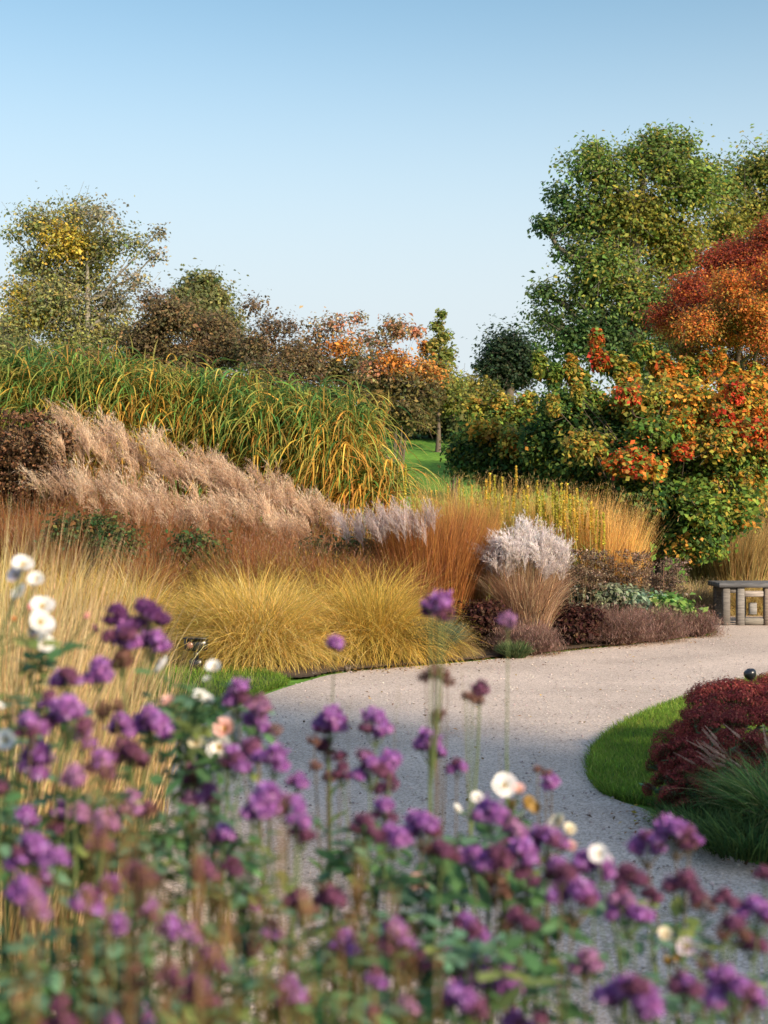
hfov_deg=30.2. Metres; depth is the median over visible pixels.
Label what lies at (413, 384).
orange tree
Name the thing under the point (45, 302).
birch tree
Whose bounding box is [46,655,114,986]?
purple flower
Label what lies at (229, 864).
purple flower
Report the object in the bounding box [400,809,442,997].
purple flower
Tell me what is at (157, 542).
grass clump
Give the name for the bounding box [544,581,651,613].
silver perennial
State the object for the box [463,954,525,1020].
purple flower
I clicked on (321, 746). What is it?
purple flower
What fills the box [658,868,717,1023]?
purple flower
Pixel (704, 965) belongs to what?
purple flower
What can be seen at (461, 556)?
upright grass clump
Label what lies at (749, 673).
garden lamp
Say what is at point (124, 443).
plume grass clump
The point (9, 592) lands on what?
grass clump
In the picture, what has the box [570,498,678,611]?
grass clump
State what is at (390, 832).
purple flower
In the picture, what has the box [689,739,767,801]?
fountain clump
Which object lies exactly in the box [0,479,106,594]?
grass clump
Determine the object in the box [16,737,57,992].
purple flower
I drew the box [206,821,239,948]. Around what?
purple flower
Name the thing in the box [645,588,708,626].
green perennial
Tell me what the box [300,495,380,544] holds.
plume grass clump
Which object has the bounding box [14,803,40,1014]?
purple flower
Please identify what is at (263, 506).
plume grass clump
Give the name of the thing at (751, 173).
plane tree
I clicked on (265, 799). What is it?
purple flower
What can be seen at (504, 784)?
rose bush
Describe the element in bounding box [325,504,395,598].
plume grass clump
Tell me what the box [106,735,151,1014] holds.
purple flower
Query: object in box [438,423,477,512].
hedge shrub
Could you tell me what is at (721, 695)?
sedum clump
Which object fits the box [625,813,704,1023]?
purple flower
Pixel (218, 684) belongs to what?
lawn
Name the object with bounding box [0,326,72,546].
reed clump
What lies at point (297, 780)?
purple flower
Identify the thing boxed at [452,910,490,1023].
purple flower
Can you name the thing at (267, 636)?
grass clump
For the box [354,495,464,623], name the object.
plume grass clump
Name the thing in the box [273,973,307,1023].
purple flower
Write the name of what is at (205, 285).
round tree
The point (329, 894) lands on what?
purple flower
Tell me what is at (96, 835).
purple flower
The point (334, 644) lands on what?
purple flower
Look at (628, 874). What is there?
purple flower
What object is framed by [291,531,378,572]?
grass clump
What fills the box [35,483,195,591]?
grass clump
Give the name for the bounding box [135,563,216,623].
grass clump
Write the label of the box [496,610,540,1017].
purple flower
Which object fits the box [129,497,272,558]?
grass clump
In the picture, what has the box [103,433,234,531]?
plume grass clump
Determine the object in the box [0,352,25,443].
reed clump
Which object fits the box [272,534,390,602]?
grass clump
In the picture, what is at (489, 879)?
purple flower
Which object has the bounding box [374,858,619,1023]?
rose bush
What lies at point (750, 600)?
grass clump
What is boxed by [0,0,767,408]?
sky
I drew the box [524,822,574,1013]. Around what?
purple flower
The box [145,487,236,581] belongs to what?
plume grass clump
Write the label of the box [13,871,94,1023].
brown grass
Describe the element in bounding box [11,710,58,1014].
purple flower
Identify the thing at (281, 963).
brown grass
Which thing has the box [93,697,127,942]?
purple flower
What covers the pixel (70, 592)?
grass clump
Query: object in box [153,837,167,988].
purple flower
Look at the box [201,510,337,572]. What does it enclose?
grass clump
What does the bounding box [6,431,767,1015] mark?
ground
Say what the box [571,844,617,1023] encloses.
purple flower
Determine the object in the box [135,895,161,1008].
purple flower
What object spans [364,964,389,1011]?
purple flower
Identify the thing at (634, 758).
lawn
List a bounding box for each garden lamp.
[183,636,208,669]
[743,668,755,684]
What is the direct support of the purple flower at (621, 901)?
on the flower bed
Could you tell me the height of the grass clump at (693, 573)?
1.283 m
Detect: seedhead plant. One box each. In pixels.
[0,408,52,534]
[0,420,82,530]
[545,548,609,610]
[592,548,652,616]
[640,556,691,596]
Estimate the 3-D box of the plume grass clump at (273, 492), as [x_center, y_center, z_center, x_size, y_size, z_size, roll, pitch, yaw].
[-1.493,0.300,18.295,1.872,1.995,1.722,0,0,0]
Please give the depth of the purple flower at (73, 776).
1.75 m
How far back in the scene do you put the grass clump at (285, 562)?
15.60 m
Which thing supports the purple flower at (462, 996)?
on the flower bed
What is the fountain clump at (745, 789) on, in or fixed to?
on the planting bed
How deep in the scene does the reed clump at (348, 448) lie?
20.15 m
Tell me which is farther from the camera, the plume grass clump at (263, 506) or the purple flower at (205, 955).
the plume grass clump at (263, 506)
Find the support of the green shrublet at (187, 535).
on the planting bed
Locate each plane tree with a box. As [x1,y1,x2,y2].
[514,117,744,389]
[687,124,767,289]
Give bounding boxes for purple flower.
[0,779,10,804]
[1,827,71,1002]
[2,868,55,1020]
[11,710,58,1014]
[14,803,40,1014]
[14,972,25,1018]
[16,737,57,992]
[37,688,98,985]
[41,993,80,1023]
[45,797,121,1020]
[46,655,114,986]
[59,761,86,981]
[69,872,129,1004]
[82,826,116,1023]
[83,747,116,933]
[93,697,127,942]
[99,597,172,1005]
[99,1003,155,1023]
[103,703,174,994]
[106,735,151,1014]
[110,959,186,1023]
[116,788,159,1010]
[118,859,164,1023]
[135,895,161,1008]
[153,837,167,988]
[155,911,205,1023]
[175,968,223,1022]
[176,760,221,991]
[184,854,245,1003]
[189,943,231,1023]
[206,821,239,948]
[216,735,291,1009]
[221,677,292,1012]
[238,778,316,994]
[238,884,262,1004]
[245,937,265,1015]
[260,917,283,1023]
[273,770,309,1023]
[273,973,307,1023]
[282,880,350,1014]
[306,733,350,1014]
[307,634,349,1013]
[310,703,359,1006]
[328,926,360,1023]
[329,748,403,987]
[347,795,415,1008]
[357,705,404,938]
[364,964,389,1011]
[365,993,422,1023]
[374,914,417,1022]
[385,947,433,1019]
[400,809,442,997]
[411,664,454,1023]
[412,727,448,994]
[419,589,455,1023]
[419,836,462,957]
[431,707,446,907]
[432,757,468,1023]
[440,946,471,1022]
[440,977,490,1023]
[447,678,491,993]
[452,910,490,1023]
[459,833,542,1021]
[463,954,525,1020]
[468,793,529,1023]
[479,871,515,1023]
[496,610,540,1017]
[500,903,540,1017]
[500,1006,551,1023]
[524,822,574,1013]
[530,765,562,1023]
[543,854,602,1023]
[568,946,604,1023]
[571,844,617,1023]
[589,971,666,1023]
[601,881,656,1023]
[611,861,663,1023]
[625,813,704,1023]
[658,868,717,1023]
[663,969,705,1023]
[695,949,718,1022]
[698,963,767,1023]
[709,886,740,1023]
[712,894,767,1023]
[750,864,767,1023]
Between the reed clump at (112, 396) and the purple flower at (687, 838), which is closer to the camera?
the purple flower at (687, 838)
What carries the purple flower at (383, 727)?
on the flower bed
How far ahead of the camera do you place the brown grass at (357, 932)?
0.94 m
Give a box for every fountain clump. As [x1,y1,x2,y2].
[639,798,760,838]
[645,789,725,822]
[669,724,767,818]
[674,802,767,862]
[685,739,767,824]
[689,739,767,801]
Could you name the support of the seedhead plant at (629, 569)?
on the planting bed
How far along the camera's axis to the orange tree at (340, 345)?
33.66 m
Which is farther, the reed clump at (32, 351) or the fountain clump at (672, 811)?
the reed clump at (32, 351)
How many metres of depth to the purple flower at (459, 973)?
1.62 m
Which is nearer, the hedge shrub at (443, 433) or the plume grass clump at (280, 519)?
the plume grass clump at (280, 519)
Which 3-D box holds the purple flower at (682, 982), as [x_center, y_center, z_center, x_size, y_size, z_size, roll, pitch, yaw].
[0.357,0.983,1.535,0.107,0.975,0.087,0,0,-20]
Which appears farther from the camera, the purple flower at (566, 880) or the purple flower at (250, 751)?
the purple flower at (250, 751)
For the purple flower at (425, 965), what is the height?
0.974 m
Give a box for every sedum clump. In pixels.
[639,706,767,811]
[673,676,767,764]
[755,672,767,683]
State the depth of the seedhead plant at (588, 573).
16.50 m
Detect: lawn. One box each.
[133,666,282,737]
[592,703,767,804]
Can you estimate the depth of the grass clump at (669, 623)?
16.32 m
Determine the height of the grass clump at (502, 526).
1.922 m
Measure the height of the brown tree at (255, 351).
4.198 m
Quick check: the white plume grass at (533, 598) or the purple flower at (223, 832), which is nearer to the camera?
the purple flower at (223, 832)
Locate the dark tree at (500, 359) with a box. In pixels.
[458,313,552,403]
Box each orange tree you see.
[292,306,391,398]
[348,312,455,470]
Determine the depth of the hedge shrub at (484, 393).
37.90 m
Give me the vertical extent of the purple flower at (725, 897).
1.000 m
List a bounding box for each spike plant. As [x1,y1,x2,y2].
[403,463,472,528]
[475,466,538,601]
[534,482,607,611]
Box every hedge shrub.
[352,386,401,471]
[386,408,460,439]
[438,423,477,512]
[440,367,518,443]
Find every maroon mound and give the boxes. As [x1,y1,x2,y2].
[454,596,526,647]
[550,596,609,645]
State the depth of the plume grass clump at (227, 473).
18.00 m
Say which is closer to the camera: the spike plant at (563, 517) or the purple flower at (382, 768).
the purple flower at (382, 768)
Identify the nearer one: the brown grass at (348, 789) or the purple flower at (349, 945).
the purple flower at (349, 945)
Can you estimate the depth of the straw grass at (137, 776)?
5.37 m
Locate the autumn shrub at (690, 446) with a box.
[510,327,767,588]
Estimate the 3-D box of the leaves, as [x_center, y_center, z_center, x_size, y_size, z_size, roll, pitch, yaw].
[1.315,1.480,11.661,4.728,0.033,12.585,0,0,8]
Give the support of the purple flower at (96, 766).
on the flower bed
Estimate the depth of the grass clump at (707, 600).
19.35 m
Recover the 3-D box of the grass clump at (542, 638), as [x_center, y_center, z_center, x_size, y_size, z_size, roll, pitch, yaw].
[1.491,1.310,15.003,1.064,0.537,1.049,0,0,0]
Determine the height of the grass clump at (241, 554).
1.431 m
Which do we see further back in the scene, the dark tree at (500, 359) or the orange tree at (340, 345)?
the dark tree at (500, 359)
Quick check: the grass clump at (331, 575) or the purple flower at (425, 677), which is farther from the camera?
the grass clump at (331, 575)
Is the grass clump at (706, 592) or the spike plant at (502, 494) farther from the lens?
the grass clump at (706, 592)
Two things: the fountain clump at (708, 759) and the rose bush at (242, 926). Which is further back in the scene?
the fountain clump at (708, 759)
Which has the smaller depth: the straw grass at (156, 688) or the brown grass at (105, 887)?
the brown grass at (105, 887)
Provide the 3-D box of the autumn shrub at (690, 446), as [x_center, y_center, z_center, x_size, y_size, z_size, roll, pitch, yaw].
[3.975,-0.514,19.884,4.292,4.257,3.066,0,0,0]
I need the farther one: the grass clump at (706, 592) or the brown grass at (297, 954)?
the grass clump at (706, 592)
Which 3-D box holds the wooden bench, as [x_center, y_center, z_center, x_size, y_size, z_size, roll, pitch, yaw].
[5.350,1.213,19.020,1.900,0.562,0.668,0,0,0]
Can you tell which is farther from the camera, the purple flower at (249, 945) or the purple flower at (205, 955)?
the purple flower at (249, 945)
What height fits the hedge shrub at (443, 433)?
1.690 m
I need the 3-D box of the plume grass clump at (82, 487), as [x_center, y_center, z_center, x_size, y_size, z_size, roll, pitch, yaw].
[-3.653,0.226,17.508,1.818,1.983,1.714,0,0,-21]
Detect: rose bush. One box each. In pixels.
[0,554,99,1015]
[0,703,73,984]
[0,767,207,1021]
[0,883,185,1023]
[81,787,327,1023]
[84,946,412,1023]
[132,655,275,1007]
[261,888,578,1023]
[290,817,472,1023]
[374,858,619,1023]
[408,772,577,1023]
[579,844,764,1023]
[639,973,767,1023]
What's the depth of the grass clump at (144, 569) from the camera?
15.70 m
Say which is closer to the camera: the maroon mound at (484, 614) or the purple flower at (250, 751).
the purple flower at (250, 751)
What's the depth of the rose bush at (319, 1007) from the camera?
1.49 m
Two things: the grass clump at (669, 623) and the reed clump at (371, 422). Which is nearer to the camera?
the grass clump at (669, 623)
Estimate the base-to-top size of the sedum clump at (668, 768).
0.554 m
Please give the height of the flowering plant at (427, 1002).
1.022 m
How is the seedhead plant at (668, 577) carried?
on the planting bed
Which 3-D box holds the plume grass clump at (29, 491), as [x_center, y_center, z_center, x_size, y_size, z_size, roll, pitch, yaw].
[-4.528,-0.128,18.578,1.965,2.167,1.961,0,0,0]
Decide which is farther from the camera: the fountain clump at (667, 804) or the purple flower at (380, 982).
the fountain clump at (667, 804)
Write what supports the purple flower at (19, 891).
on the flower bed
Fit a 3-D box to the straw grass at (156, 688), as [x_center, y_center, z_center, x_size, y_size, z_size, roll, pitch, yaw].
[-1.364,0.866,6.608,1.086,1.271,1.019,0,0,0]
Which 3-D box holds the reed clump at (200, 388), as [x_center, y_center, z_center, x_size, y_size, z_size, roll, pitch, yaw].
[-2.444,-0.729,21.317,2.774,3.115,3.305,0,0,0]
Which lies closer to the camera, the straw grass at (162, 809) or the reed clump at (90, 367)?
the straw grass at (162, 809)
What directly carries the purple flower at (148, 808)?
on the flower bed
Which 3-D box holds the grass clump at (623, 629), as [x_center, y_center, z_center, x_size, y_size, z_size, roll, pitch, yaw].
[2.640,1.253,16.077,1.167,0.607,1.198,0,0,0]
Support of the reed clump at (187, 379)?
on the planting bed
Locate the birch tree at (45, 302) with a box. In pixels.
[0,181,170,359]
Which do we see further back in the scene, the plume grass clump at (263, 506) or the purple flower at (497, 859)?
the plume grass clump at (263, 506)
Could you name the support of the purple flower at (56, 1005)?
on the flower bed
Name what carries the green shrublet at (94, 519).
on the planting bed
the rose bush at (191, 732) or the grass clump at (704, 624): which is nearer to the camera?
the rose bush at (191, 732)
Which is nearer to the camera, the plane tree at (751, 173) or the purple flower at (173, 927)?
the purple flower at (173, 927)
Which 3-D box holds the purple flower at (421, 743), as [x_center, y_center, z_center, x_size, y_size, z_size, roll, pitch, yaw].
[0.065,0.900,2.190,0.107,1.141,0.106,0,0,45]
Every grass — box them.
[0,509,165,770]
[0,580,131,674]
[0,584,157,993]
[1,569,204,770]
[8,650,209,911]
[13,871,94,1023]
[77,722,129,1023]
[108,631,215,822]
[119,799,192,1023]
[182,803,242,1023]
[250,882,338,1023]
[265,793,298,1023]
[328,833,384,1023]
[348,693,397,979]
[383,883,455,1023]
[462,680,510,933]
[467,508,589,631]
[579,673,767,807]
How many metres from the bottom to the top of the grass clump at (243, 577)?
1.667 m
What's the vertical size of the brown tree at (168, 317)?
4.452 m
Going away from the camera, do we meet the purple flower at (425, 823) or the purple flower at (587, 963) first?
the purple flower at (587, 963)
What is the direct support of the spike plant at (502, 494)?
on the planting bed
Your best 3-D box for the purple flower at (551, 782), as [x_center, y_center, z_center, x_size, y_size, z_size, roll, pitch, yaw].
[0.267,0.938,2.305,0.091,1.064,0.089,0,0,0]
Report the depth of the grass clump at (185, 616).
14.09 m
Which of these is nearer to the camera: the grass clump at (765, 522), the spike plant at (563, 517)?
the spike plant at (563, 517)
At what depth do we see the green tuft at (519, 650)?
14.50 m
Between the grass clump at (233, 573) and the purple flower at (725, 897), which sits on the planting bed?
the grass clump at (233, 573)
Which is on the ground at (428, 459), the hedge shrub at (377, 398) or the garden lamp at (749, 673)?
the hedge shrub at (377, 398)
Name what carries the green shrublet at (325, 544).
on the planting bed
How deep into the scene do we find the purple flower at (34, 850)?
1.50 m
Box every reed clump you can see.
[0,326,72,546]
[0,326,140,511]
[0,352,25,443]
[19,320,180,502]
[60,340,227,510]
[89,349,251,513]
[142,358,295,529]
[169,362,343,530]
[208,366,385,538]
[236,374,415,543]
[266,379,442,542]
[285,447,454,549]
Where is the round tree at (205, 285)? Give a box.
[164,258,252,342]
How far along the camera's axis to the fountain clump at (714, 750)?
6.72 m
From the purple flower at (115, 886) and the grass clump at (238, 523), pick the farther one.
the grass clump at (238, 523)
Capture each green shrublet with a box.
[35,498,149,586]
[156,514,235,589]
[284,527,389,576]
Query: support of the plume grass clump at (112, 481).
on the planting bed
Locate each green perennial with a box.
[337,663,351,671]
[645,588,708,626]
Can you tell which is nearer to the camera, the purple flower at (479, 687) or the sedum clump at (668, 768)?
the purple flower at (479, 687)
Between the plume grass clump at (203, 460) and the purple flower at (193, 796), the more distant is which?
the plume grass clump at (203, 460)
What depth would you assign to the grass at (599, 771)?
8.56 m
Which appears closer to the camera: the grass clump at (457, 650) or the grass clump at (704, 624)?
the grass clump at (457, 650)
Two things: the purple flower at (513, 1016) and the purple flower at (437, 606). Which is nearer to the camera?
the purple flower at (513, 1016)
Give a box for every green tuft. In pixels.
[405,614,475,658]
[493,640,536,658]
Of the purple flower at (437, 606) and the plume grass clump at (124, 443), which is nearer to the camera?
the purple flower at (437, 606)
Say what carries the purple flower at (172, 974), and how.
on the flower bed
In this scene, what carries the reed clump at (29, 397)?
on the planting bed
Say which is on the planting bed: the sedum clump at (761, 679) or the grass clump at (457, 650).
the grass clump at (457, 650)
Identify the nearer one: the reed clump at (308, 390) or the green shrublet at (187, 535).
the green shrublet at (187, 535)
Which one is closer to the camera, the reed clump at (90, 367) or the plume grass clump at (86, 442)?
the plume grass clump at (86, 442)
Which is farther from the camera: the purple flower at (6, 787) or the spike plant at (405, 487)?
the spike plant at (405, 487)
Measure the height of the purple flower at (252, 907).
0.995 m
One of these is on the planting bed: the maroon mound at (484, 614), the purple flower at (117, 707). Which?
the maroon mound at (484, 614)
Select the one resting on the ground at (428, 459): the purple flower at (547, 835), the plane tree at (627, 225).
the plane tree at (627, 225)
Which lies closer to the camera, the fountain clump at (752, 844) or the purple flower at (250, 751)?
the purple flower at (250, 751)
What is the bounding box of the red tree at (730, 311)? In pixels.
[627,212,767,382]
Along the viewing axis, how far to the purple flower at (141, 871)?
1.39 m
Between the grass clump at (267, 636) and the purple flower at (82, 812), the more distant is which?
the grass clump at (267, 636)
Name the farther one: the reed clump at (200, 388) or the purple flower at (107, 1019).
the reed clump at (200, 388)
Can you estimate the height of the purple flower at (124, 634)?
1.344 m
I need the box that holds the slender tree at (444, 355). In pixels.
[402,308,481,451]
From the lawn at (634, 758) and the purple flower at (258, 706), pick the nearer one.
the purple flower at (258, 706)
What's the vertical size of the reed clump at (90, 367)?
3.544 m
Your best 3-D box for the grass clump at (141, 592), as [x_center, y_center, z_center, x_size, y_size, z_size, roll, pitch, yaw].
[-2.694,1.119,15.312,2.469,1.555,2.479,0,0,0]
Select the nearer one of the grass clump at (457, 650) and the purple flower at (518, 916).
the purple flower at (518, 916)
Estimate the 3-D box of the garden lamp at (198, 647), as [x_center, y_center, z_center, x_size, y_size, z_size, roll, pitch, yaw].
[-1.749,1.319,13.225,0.220,0.312,0.190,0,0,0]
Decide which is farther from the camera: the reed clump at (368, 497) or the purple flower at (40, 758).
the reed clump at (368, 497)
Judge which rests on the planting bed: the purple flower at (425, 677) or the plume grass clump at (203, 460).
the plume grass clump at (203, 460)
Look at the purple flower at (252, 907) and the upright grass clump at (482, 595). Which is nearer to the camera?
the purple flower at (252, 907)
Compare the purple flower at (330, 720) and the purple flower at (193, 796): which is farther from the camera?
the purple flower at (330, 720)
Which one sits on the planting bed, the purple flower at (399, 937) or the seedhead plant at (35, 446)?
the seedhead plant at (35, 446)
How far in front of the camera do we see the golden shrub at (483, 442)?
22.21 m
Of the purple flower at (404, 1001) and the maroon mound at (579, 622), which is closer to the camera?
the purple flower at (404, 1001)
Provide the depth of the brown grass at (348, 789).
2.20 m
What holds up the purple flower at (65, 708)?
on the flower bed
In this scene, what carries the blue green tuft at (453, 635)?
on the planting bed
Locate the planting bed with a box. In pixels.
[75,630,716,676]
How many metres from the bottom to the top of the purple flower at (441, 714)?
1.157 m
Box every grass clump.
[0,421,98,526]
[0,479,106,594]
[0,494,151,597]
[0,542,100,629]
[1,552,170,651]
[2,413,141,522]
[16,452,125,555]
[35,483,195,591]
[42,397,178,520]
[59,546,212,656]
[64,459,183,546]
[70,421,204,531]
[71,490,237,596]
[76,483,183,552]
[78,532,222,608]
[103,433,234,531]
[113,466,212,539]
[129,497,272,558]
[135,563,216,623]
[135,565,280,665]
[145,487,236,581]
[149,544,389,673]
[150,440,266,539]
[157,513,296,599]
[165,524,309,600]
[167,547,320,635]
[172,482,277,546]
[176,452,292,540]
[187,484,293,549]
[200,459,327,539]
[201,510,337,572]
[204,541,414,659]
[222,527,360,597]
[236,504,331,554]
[245,519,368,571]
[246,482,349,545]
[268,549,485,670]
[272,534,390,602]
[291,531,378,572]
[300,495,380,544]
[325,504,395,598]
[348,489,507,627]
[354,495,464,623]
[385,466,517,542]
[418,490,511,617]
[424,471,566,598]
[445,620,484,659]
[469,472,600,584]
[480,611,573,655]
[511,477,635,608]
[530,483,662,584]
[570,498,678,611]
[580,595,670,647]
[620,597,698,643]
[656,571,735,615]
[670,603,728,638]
[671,574,735,617]
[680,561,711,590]
[703,515,767,590]
[706,574,763,616]
[737,495,767,576]
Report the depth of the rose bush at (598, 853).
1.82 m
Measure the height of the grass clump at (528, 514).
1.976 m
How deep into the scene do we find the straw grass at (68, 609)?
7.02 m
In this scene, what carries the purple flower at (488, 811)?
on the flower bed
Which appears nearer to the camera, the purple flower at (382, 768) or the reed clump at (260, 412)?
the purple flower at (382, 768)
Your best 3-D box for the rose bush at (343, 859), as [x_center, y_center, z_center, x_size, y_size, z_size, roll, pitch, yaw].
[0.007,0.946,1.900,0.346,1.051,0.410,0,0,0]
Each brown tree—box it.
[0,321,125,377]
[105,279,258,404]
[214,290,357,409]
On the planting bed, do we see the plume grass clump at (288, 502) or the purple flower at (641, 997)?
the plume grass clump at (288, 502)
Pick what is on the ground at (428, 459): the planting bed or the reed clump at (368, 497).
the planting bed
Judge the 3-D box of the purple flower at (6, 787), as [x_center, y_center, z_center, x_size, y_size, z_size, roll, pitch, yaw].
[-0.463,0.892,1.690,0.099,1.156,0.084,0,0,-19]
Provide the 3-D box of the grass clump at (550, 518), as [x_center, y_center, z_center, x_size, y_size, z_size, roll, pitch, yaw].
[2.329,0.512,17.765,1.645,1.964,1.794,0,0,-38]
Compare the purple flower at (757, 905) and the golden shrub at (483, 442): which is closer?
the purple flower at (757, 905)
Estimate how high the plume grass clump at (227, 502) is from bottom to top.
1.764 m
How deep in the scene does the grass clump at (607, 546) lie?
17.30 m
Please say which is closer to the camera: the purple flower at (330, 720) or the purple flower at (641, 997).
the purple flower at (641, 997)
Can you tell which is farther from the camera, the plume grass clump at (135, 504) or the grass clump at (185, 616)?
the plume grass clump at (135, 504)
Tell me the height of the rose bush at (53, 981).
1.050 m
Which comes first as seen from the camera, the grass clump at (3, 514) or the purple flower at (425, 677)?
the purple flower at (425, 677)
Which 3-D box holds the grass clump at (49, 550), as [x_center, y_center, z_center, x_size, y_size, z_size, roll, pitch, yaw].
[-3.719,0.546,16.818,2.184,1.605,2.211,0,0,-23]
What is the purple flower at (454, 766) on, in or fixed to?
on the flower bed
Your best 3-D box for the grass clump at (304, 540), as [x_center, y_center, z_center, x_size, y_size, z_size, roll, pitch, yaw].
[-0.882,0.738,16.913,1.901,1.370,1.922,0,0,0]
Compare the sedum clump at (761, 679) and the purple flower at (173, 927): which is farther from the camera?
the sedum clump at (761, 679)
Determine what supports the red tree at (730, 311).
on the ground at (428, 459)
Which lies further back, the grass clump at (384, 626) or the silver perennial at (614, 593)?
the silver perennial at (614, 593)
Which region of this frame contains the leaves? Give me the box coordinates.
[268,634,767,872]
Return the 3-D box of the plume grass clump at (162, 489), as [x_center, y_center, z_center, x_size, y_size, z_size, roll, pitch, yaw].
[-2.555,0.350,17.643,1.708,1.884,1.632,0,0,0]
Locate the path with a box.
[43,614,767,1023]
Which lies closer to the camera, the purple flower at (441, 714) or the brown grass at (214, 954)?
the brown grass at (214, 954)
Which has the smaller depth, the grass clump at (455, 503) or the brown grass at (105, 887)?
the brown grass at (105, 887)
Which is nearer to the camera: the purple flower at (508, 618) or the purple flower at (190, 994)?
the purple flower at (190, 994)
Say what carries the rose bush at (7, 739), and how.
on the flower bed
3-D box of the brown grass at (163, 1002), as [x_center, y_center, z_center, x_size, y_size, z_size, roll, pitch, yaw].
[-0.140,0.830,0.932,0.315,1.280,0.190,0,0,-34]
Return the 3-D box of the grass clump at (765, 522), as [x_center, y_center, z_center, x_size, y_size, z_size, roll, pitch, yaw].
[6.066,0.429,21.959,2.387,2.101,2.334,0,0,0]
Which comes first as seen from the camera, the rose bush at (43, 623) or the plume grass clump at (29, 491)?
the rose bush at (43, 623)
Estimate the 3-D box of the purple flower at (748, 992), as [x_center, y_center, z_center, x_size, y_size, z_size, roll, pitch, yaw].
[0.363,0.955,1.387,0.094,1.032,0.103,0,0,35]
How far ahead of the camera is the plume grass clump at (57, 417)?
19.08 m
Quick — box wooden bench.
[708,580,767,624]
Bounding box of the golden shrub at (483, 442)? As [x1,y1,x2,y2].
[439,390,562,518]
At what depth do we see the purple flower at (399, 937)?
1.56 m
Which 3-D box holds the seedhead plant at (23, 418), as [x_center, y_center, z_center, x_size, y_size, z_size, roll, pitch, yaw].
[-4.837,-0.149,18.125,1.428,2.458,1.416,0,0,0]
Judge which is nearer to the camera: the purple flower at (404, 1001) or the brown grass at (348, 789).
the purple flower at (404, 1001)
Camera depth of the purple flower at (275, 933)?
1.69 m

